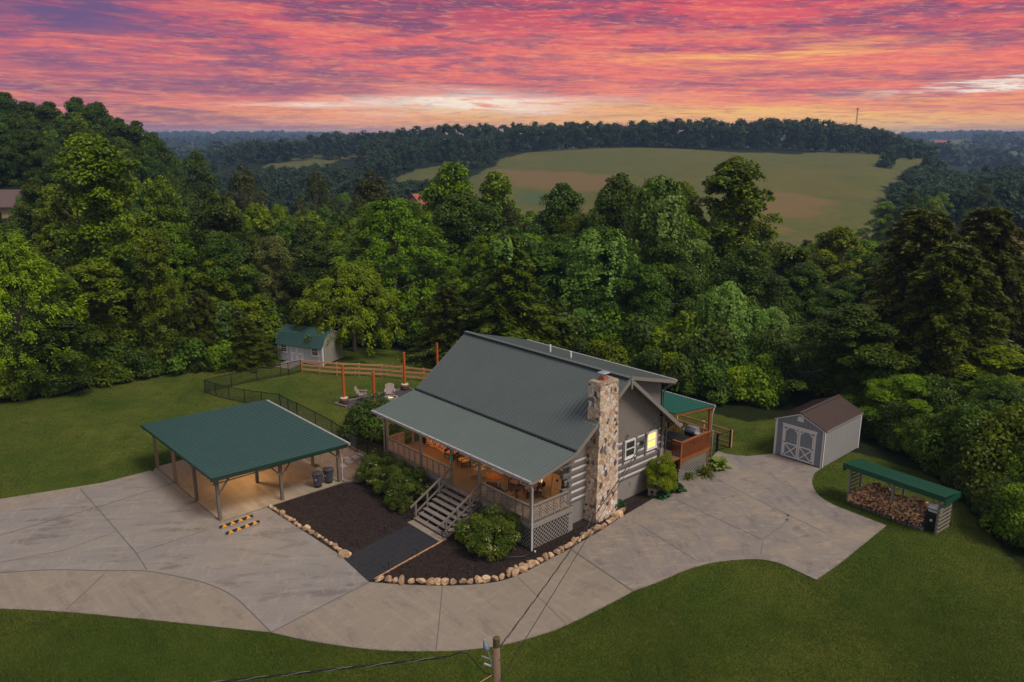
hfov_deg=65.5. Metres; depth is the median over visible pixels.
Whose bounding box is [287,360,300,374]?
chain link gate
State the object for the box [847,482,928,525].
firewood heap
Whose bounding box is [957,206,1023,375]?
cedar tree
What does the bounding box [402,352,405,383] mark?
light post
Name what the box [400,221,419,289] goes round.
broadleaf tree
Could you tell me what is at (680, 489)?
hosta
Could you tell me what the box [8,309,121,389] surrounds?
broadleaf tree
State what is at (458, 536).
bush
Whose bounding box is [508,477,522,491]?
patio chair
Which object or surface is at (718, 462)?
hosta
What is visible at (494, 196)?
broadleaf tree
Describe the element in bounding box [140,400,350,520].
carport
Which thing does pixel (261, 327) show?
bush
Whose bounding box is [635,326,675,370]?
bush
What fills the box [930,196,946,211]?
broadleaf tree
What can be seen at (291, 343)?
barn shed
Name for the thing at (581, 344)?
bush
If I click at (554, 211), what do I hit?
broadleaf tree
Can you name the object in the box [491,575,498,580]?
edging stone
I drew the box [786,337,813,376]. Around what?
bush
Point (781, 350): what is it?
bush
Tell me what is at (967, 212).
broadleaf tree
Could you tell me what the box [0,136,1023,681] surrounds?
ground
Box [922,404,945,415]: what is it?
bush
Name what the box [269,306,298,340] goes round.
bush
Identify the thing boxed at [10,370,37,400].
bush
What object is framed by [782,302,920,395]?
broadleaf tree
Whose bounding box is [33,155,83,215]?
broadleaf tree
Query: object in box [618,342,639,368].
bush
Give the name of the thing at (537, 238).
broadleaf tree
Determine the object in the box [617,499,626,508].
hosta
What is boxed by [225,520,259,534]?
wheel stop
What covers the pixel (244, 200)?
pine tree
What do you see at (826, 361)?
broadleaf tree
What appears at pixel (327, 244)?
broadleaf tree
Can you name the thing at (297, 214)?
broadleaf tree
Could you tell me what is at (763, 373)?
bush
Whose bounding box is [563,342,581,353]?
bush
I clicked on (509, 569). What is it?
edging stone
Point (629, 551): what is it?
driveway
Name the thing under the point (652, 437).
window
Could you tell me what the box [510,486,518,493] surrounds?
side table
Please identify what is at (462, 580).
edging stone
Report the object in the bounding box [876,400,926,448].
bush
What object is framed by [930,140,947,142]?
farmhouse
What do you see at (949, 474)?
bush
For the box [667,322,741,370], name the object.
bush
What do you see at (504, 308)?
hemlock tree
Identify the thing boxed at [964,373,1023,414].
broadleaf tree
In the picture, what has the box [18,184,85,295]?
broadleaf tree
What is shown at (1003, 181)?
valley wood
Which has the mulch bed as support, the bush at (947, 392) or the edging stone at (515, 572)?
the edging stone at (515, 572)
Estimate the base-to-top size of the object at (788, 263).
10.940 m
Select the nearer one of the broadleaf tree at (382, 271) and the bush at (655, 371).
the bush at (655, 371)
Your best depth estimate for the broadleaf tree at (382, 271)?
98.03 m
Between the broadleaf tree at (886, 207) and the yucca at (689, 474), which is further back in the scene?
the broadleaf tree at (886, 207)
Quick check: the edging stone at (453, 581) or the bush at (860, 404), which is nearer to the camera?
the edging stone at (453, 581)
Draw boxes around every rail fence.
[300,359,431,379]
[665,413,732,447]
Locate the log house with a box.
[371,331,715,551]
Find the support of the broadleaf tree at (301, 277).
on the ground at (818, 190)
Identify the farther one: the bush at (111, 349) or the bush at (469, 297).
the bush at (469, 297)
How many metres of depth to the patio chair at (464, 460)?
45.81 m
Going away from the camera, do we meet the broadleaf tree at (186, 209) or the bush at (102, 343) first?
the bush at (102, 343)
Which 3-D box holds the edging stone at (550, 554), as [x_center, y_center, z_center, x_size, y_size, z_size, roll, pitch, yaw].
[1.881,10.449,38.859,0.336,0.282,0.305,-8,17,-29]
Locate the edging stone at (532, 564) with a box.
[527,560,535,567]
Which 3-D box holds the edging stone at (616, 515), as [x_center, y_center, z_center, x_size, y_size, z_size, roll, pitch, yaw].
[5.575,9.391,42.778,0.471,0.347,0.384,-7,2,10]
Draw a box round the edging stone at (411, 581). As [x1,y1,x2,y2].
[407,578,414,583]
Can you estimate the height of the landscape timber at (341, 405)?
0.140 m
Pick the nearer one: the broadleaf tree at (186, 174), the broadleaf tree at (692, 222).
the broadleaf tree at (692, 222)
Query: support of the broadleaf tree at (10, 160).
on the ground at (818, 190)
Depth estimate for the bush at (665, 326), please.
67.48 m
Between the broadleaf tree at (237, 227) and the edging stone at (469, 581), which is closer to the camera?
the edging stone at (469, 581)
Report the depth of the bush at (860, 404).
55.48 m
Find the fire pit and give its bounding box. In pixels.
[384,395,397,400]
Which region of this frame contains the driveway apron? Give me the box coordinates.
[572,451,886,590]
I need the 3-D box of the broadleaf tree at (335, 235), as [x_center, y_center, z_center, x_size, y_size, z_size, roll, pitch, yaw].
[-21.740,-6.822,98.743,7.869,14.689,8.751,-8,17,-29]
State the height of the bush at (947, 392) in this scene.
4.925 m
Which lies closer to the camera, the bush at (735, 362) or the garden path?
the garden path
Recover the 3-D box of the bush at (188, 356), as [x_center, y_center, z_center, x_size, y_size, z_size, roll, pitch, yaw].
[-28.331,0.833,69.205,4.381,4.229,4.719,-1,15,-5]
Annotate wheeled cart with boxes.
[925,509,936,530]
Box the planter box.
[647,484,660,495]
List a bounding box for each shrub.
[355,449,395,484]
[368,456,413,495]
[383,466,433,504]
[388,493,413,513]
[450,502,523,561]
[644,452,677,491]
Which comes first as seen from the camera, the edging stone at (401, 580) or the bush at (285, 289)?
the edging stone at (401, 580)
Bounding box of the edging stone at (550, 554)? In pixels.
[548,552,553,557]
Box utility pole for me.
[449,636,500,681]
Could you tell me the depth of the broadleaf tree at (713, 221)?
115.46 m
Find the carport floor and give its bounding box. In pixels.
[159,459,341,520]
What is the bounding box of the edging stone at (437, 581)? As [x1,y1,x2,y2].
[434,578,440,585]
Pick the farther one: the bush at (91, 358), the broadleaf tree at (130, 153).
the broadleaf tree at (130, 153)
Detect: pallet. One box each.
[847,501,862,507]
[862,506,877,512]
[877,511,891,518]
[892,516,910,524]
[908,521,924,530]
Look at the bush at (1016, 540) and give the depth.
39.55 m
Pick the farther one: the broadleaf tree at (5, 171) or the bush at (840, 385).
the broadleaf tree at (5, 171)
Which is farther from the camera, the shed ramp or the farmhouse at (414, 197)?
the farmhouse at (414, 197)
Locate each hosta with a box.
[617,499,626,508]
[651,488,671,499]
[666,482,687,492]
[707,455,731,470]
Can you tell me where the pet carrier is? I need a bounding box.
[928,501,943,513]
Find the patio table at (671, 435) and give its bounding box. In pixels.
[664,431,690,448]
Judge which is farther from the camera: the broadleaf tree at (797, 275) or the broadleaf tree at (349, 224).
the broadleaf tree at (349, 224)
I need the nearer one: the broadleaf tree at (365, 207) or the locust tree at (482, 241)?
the locust tree at (482, 241)
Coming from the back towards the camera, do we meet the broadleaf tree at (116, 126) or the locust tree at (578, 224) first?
the broadleaf tree at (116, 126)
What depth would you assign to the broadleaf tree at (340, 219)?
97.52 m
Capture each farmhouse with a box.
[0,189,22,223]
[406,194,426,209]
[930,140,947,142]
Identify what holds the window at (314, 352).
in the barn shed at (291, 343)
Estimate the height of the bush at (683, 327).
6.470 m
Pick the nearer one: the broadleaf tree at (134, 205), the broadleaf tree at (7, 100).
the broadleaf tree at (134, 205)
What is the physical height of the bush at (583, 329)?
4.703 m
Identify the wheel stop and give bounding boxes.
[219,515,252,528]
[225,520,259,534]
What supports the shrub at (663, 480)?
on the mulch bed
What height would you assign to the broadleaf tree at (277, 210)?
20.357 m
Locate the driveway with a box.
[271,549,632,651]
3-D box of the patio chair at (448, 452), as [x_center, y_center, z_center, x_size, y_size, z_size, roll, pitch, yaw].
[-3.524,6.459,47.127,0.655,0.915,0.771,8,16,27]
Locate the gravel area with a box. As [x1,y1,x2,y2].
[305,445,373,483]
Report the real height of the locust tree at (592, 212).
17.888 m
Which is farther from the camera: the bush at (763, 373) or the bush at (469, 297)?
the bush at (469, 297)
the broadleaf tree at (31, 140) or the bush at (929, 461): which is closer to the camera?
the bush at (929, 461)
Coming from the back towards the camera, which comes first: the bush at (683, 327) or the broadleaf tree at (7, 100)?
the broadleaf tree at (7, 100)
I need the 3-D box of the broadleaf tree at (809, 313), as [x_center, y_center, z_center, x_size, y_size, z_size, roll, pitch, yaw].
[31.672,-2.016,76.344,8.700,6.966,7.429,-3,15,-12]
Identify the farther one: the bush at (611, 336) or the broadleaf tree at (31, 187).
the broadleaf tree at (31, 187)
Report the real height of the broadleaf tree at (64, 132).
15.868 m
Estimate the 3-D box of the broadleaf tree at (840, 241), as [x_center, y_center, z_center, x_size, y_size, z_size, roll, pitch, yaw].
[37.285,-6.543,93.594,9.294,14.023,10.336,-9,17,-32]
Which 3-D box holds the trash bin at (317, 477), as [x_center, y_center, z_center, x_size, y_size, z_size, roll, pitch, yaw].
[-11.325,8.063,46.391,0.660,0.918,0.653,11,18,36]
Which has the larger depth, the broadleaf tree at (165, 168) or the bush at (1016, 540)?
the broadleaf tree at (165, 168)
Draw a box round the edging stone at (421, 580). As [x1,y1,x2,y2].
[416,578,425,583]
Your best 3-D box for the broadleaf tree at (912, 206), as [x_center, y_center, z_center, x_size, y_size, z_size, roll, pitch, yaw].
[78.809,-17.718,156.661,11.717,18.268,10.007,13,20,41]
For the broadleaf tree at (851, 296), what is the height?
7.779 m
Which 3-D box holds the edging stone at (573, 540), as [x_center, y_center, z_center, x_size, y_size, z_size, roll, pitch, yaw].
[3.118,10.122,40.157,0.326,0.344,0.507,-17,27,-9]
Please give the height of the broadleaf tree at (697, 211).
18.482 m
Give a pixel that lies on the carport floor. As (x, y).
(243, 495)
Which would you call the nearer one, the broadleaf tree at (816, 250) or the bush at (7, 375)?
the bush at (7, 375)
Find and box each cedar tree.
[122,188,143,213]
[180,289,226,373]
[215,317,282,373]
[259,244,304,341]
[401,282,476,369]
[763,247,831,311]
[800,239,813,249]
[854,208,993,374]
[869,241,1023,394]
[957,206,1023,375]
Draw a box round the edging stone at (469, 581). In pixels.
[466,578,472,583]
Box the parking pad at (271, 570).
[0,468,368,630]
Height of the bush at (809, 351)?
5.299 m
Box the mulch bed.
[267,451,717,585]
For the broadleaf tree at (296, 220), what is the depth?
146.20 m
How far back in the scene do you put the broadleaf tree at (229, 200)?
117.13 m
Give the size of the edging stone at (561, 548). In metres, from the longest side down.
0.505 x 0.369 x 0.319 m
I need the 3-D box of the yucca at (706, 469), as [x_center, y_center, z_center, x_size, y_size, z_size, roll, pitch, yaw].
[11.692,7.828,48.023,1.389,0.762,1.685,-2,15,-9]
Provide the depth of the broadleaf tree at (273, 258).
77.19 m
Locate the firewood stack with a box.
[422,436,448,452]
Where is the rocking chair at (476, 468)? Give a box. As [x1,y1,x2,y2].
[470,458,488,478]
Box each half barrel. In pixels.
[340,396,348,404]
[400,383,408,390]
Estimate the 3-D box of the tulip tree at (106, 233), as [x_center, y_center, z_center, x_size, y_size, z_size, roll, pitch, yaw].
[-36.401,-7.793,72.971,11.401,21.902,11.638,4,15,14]
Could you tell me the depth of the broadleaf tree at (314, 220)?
108.80 m
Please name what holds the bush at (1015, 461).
on the ground at (818, 190)
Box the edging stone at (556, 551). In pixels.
[553,549,559,554]
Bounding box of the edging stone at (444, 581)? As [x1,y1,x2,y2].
[440,578,448,585]
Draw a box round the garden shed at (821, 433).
[773,394,863,468]
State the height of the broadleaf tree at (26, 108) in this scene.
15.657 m
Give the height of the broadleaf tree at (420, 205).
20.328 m
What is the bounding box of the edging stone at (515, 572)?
[511,568,519,576]
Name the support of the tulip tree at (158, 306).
on the ground at (818, 190)
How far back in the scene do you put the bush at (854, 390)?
56.83 m
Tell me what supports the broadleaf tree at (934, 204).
on the ground at (818, 190)
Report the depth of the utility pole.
21.67 m
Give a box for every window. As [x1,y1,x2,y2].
[280,345,287,352]
[311,349,318,356]
[624,438,635,460]
[646,429,657,451]
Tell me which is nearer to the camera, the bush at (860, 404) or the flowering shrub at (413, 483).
the flowering shrub at (413, 483)
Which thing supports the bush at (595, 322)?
on the ground at (818, 190)
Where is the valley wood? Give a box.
[873,141,1023,233]
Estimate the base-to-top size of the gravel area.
0.150 m
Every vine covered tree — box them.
[541,226,644,320]
[619,174,715,321]
[673,280,766,354]
[752,305,811,362]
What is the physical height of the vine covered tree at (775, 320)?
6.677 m
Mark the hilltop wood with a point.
(380, 154)
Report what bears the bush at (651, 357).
on the ground at (818, 190)
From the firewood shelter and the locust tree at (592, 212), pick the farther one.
the locust tree at (592, 212)
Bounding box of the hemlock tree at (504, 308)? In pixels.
[435,234,568,359]
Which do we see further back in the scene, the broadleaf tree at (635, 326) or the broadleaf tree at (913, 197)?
the broadleaf tree at (913, 197)
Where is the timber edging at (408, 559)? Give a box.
[374,540,442,579]
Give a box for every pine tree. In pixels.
[224,163,268,211]
[296,168,336,217]
[348,170,402,243]
[482,202,531,276]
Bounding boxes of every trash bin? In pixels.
[311,471,322,487]
[322,467,333,483]
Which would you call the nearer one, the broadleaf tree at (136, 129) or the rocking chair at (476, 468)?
the rocking chair at (476, 468)
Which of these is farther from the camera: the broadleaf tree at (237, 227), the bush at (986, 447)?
the broadleaf tree at (237, 227)
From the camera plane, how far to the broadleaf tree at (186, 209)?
119.58 m
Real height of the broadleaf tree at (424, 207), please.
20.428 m
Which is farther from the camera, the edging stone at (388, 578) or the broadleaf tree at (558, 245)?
the broadleaf tree at (558, 245)
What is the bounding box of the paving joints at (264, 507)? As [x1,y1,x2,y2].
[0,468,810,648]
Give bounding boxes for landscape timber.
[334,388,400,402]
[334,403,346,407]
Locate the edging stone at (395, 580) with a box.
[392,577,397,582]
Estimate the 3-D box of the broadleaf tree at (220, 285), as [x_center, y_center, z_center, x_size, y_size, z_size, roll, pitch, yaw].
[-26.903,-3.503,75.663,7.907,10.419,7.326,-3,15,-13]
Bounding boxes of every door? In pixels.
[290,346,296,360]
[296,347,303,362]
[782,425,799,459]
[797,429,814,463]
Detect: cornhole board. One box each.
[541,472,553,497]
[550,473,561,502]
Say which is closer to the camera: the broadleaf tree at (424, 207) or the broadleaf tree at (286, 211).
the broadleaf tree at (424, 207)
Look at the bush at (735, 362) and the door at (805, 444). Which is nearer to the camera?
the door at (805, 444)
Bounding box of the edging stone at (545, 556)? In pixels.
[542,552,547,560]
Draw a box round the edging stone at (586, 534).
[580,532,591,537]
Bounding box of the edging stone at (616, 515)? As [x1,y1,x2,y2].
[611,513,619,518]
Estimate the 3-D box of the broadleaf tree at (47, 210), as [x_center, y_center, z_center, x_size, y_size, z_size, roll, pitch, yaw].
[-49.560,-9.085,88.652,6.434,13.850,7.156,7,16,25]
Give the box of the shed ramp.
[274,360,302,368]
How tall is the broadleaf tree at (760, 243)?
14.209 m
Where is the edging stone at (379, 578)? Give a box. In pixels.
[375,575,383,581]
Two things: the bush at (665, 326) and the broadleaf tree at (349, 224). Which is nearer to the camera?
the bush at (665, 326)
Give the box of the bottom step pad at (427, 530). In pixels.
[407,520,446,541]
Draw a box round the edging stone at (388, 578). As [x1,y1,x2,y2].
[384,575,391,582]
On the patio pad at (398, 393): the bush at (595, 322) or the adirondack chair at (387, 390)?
the adirondack chair at (387, 390)
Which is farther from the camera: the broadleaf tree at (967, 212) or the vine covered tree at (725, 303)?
the broadleaf tree at (967, 212)
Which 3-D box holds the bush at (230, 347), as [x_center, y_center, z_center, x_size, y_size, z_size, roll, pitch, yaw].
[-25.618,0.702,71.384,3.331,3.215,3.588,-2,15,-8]
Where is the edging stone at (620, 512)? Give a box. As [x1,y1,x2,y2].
[614,510,623,516]
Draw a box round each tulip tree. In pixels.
[41,133,176,324]
[126,227,195,372]
[685,155,811,308]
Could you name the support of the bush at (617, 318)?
on the ground at (818, 190)
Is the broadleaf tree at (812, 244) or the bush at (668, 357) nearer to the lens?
the bush at (668, 357)
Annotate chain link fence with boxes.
[204,363,287,405]
[296,402,394,464]
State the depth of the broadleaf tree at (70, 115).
169.51 m
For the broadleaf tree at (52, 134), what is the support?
on the ground at (818, 190)
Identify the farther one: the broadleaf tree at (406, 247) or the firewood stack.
the broadleaf tree at (406, 247)
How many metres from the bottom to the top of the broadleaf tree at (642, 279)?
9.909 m
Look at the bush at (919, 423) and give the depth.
49.89 m
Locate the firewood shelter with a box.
[843,459,960,534]
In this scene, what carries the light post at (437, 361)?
on the ground at (818, 190)
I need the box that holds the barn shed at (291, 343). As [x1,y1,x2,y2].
[275,324,342,365]
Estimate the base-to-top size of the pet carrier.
0.440 m
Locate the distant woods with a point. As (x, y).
(965, 154)
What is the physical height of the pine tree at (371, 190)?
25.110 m
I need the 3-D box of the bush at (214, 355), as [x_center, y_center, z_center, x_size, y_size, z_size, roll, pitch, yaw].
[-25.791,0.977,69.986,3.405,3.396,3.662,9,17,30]
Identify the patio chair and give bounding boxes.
[444,447,458,460]
[457,454,471,466]
[486,482,500,495]
[499,486,516,501]
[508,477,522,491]
[523,480,540,498]
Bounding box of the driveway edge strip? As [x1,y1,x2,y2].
[0,470,151,511]
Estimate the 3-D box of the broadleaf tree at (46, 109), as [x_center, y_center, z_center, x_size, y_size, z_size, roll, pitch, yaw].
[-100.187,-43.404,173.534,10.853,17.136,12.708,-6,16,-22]
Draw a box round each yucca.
[680,471,696,480]
[696,463,714,479]
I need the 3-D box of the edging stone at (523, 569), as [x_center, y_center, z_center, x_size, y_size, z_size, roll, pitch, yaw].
[0.438,10.759,37.574,0.616,0.362,0.422,2,15,7]
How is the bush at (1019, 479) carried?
on the ground at (818, 190)
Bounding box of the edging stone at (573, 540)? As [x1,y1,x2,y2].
[570,537,576,544]
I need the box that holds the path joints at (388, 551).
[349,526,433,574]
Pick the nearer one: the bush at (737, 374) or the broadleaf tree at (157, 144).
the bush at (737, 374)
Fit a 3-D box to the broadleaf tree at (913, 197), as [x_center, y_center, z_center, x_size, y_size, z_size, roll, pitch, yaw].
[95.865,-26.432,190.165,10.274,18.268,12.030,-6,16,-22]
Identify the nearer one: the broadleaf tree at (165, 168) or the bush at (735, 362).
the bush at (735, 362)
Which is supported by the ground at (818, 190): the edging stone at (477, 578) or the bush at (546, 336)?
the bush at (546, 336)
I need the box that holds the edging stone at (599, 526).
[594,524,604,529]
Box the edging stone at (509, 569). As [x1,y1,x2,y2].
[506,567,513,572]
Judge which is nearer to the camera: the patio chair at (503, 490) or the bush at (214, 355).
the patio chair at (503, 490)
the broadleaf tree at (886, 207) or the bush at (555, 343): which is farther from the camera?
the broadleaf tree at (886, 207)
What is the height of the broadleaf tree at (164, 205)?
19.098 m
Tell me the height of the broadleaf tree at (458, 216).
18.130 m
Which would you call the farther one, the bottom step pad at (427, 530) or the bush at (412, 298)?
the bush at (412, 298)
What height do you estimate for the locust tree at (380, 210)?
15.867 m
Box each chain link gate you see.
[279,394,297,414]
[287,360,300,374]
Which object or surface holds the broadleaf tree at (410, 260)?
on the ground at (818, 190)
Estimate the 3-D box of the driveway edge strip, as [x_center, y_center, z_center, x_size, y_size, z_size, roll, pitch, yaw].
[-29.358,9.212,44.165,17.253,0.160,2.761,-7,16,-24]
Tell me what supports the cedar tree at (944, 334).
on the ground at (818, 190)
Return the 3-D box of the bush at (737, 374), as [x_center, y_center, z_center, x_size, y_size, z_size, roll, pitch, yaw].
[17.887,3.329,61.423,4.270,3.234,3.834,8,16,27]
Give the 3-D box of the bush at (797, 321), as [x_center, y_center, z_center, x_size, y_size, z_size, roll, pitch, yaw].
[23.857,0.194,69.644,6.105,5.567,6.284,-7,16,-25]
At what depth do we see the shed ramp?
70.86 m
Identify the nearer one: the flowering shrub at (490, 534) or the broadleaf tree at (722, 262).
the flowering shrub at (490, 534)
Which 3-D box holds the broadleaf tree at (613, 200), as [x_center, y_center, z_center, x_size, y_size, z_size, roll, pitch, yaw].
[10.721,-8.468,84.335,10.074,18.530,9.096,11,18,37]
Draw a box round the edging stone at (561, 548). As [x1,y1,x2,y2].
[557,546,563,552]
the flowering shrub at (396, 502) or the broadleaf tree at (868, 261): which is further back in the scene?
the broadleaf tree at (868, 261)
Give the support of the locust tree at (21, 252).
on the ground at (818, 190)
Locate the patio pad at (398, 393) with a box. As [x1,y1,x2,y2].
[345,389,411,408]
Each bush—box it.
[0,330,35,356]
[0,331,9,355]
[0,335,25,366]
[0,364,36,397]
[10,362,60,397]
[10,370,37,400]
[25,358,74,394]
[33,346,90,394]
[72,343,115,389]
[89,319,130,344]
[89,338,137,382]
[114,348,155,382]
[115,311,146,346]
[124,343,165,376]
[137,338,165,378]
[163,326,208,372]
[163,336,193,373]
[170,307,199,371]
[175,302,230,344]
[176,298,237,343]
[199,336,237,371]
[214,333,240,364]
[219,303,266,341]
[224,331,249,362]
[250,314,273,345]
[258,287,292,323]
[262,314,281,341]
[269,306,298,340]
[273,283,291,302]
[279,284,307,317]
[290,315,315,325]
[317,306,340,329]
[334,283,384,319]
[336,317,360,343]
[337,393,403,442]
[355,288,398,340]
[356,319,380,346]
[369,320,388,346]
[380,323,406,348]
[392,310,423,346]
[393,294,420,313]
[406,279,440,321]
[454,524,469,541]
[456,283,479,316]
[529,327,562,348]
[537,296,590,344]
[551,342,567,349]
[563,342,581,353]
[566,318,592,339]
[568,336,592,353]
[575,314,617,340]
[587,340,628,365]
[590,308,623,341]
[599,332,633,359]
[606,334,639,350]
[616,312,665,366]
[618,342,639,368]
[632,351,646,370]
[633,322,674,370]
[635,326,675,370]
[638,346,665,386]
[650,365,664,373]
[658,309,708,351]
[659,351,700,391]
[660,343,716,393]
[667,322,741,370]
[680,351,732,396]
[701,368,741,404]
[715,341,757,370]
[723,350,740,365]
[726,366,760,401]
[736,330,806,387]
[740,353,787,409]
[741,345,788,386]
[755,377,790,404]
[765,314,809,340]
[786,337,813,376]
[795,320,836,370]
[829,371,858,396]
[842,385,864,407]
[857,390,870,428]
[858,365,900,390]
[860,394,909,438]
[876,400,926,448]
[886,408,925,450]
[897,412,936,457]
[906,373,973,411]
[913,398,1017,488]
[918,425,946,464]
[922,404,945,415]
[937,417,1023,491]
[939,452,999,498]
[951,401,1023,507]
[962,476,995,514]
[972,477,1023,533]
[979,482,1023,545]
[992,451,1023,483]
[992,456,1023,477]
[999,489,1023,548]
[1004,450,1023,483]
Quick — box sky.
[0,0,1023,136]
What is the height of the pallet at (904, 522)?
0.115 m
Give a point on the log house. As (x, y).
(528, 413)
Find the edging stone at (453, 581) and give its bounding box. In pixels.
[450,578,456,584]
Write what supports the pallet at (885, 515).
on the ground at (818, 190)
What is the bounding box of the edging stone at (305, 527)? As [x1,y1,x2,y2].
[303,525,310,530]
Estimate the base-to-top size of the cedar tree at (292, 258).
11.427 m
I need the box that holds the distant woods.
[134,129,1023,166]
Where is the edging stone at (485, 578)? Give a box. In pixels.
[481,575,490,582]
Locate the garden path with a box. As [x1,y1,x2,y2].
[344,524,438,580]
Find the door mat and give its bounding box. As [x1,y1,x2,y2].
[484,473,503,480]
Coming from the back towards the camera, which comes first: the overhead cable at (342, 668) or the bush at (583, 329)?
the bush at (583, 329)
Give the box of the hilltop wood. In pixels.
[176,117,939,215]
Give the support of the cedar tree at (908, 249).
on the ground at (818, 190)
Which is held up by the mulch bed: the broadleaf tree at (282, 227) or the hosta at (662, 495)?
the hosta at (662, 495)
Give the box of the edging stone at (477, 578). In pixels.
[474,575,483,583]
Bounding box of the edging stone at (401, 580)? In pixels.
[398,575,403,584]
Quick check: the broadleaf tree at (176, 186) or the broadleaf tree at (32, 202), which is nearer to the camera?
the broadleaf tree at (32, 202)
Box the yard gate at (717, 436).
[698,429,731,456]
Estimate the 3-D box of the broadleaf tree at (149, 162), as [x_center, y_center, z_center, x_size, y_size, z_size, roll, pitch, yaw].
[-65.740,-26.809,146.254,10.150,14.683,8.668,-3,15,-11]
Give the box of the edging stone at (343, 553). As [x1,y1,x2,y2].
[338,549,349,558]
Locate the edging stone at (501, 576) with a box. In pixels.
[499,573,504,579]
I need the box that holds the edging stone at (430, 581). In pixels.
[426,577,434,584]
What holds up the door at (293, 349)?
in the barn shed at (291, 343)
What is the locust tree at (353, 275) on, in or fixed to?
on the ground at (818, 190)
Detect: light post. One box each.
[341,364,344,397]
[372,372,375,401]
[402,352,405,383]
[436,343,438,364]
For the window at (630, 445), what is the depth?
44.20 m
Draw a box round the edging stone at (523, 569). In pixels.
[516,566,527,572]
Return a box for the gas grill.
[681,425,700,442]
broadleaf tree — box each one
[0,91,18,122]
[0,122,27,181]
[0,128,26,178]
[0,223,43,294]
[1,112,38,177]
[2,129,51,188]
[6,194,30,236]
[7,178,45,257]
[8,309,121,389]
[14,101,47,129]
[15,135,57,176]
[16,198,87,252]
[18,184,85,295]
[19,149,60,186]
[28,101,63,130]
[29,199,84,313]
[31,197,84,292]
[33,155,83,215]
[37,126,57,135]
[42,130,58,140]
[43,257,146,367]
[46,146,76,179]
[48,121,109,161]
[53,96,93,129]
[56,109,106,136]
[59,166,86,223]
[67,116,104,140]
[70,131,92,187]
[82,101,117,137]
[101,250,181,314]
[104,117,142,155]
[118,120,163,172]
[118,147,132,175]
[120,148,140,180]
[124,179,144,207]
[126,186,160,229]
[127,154,162,183]
[136,175,194,289]
[138,131,182,171]
[138,159,174,181]
[161,172,193,217]
[162,148,184,186]
[169,153,194,183]
[170,214,201,283]
[175,151,219,214]
[176,193,189,213]
[179,194,263,296]
[184,232,272,325]
[186,252,271,326]
[187,199,203,230]
[222,194,234,206]
[228,197,241,210]
[229,214,263,295]
[240,202,275,276]
[248,235,303,330]
[254,220,304,268]
[269,204,288,222]
[279,241,349,326]
[282,206,291,221]
[284,221,319,267]
[289,209,308,222]
[292,216,304,226]
[299,211,325,240]
[305,202,315,211]
[305,239,359,287]
[315,205,331,224]
[320,211,371,258]
[320,227,359,249]
[330,197,348,212]
[337,192,351,210]
[340,218,377,278]
[356,203,400,281]
[366,219,419,300]
[400,161,486,300]
[400,209,437,296]
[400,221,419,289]
[404,202,422,256]
[415,190,521,295]
[418,202,433,214]
[466,226,551,304]
[474,246,579,305]
[475,171,522,285]
[482,207,529,272]
[521,214,532,225]
[524,182,594,243]
[524,233,543,244]
[526,212,538,219]
[536,234,586,304]
[538,237,575,293]
[586,172,644,269]
[596,262,680,323]
[635,235,701,323]
[676,214,716,317]
[678,238,728,317]
[679,180,708,227]
[700,245,802,319]
[709,213,722,224]
[742,225,770,271]
[774,262,828,321]
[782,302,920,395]
[801,276,873,321]
[805,286,851,320]
[806,238,826,252]
[806,282,879,326]
[806,283,846,309]
[809,226,873,293]
[810,247,826,265]
[817,334,903,392]
[841,374,933,446]
[844,239,879,271]
[853,253,881,278]
[854,201,899,246]
[868,254,890,289]
[881,204,919,254]
[882,191,921,240]
[910,405,964,475]
[921,198,948,215]
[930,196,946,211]
[932,344,1023,403]
[935,192,954,214]
[953,206,982,241]
[958,183,1001,226]
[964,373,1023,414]
[1001,261,1023,347]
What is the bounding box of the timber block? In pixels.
[344,480,362,482]
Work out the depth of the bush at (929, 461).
49.01 m
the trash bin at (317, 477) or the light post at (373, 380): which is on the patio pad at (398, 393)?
the light post at (373, 380)
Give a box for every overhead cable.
[213,656,448,681]
[499,413,660,681]
[500,412,660,646]
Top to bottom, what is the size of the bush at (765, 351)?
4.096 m
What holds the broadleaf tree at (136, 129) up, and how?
on the ground at (818, 190)
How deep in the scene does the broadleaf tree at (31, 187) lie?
92.71 m
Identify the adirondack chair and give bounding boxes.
[354,386,366,399]
[384,383,394,394]
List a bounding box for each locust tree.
[0,229,89,382]
[149,220,202,306]
[165,240,198,300]
[290,259,407,357]
[325,195,468,341]
[353,200,365,218]
[447,228,500,318]
[548,211,594,252]
[588,205,606,224]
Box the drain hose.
[501,552,531,560]
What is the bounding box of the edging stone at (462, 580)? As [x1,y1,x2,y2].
[459,578,466,583]
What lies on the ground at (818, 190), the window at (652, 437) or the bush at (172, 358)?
the bush at (172, 358)
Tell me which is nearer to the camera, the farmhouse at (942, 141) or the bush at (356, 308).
the bush at (356, 308)
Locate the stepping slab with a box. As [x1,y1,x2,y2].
[350,455,360,459]
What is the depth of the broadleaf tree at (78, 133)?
123.49 m
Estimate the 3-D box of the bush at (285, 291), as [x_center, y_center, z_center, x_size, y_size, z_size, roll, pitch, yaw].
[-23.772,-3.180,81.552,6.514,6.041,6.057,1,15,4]
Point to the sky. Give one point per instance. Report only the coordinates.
(213, 66)
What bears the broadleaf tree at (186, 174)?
on the ground at (818, 190)
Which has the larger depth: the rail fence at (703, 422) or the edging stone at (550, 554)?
the rail fence at (703, 422)

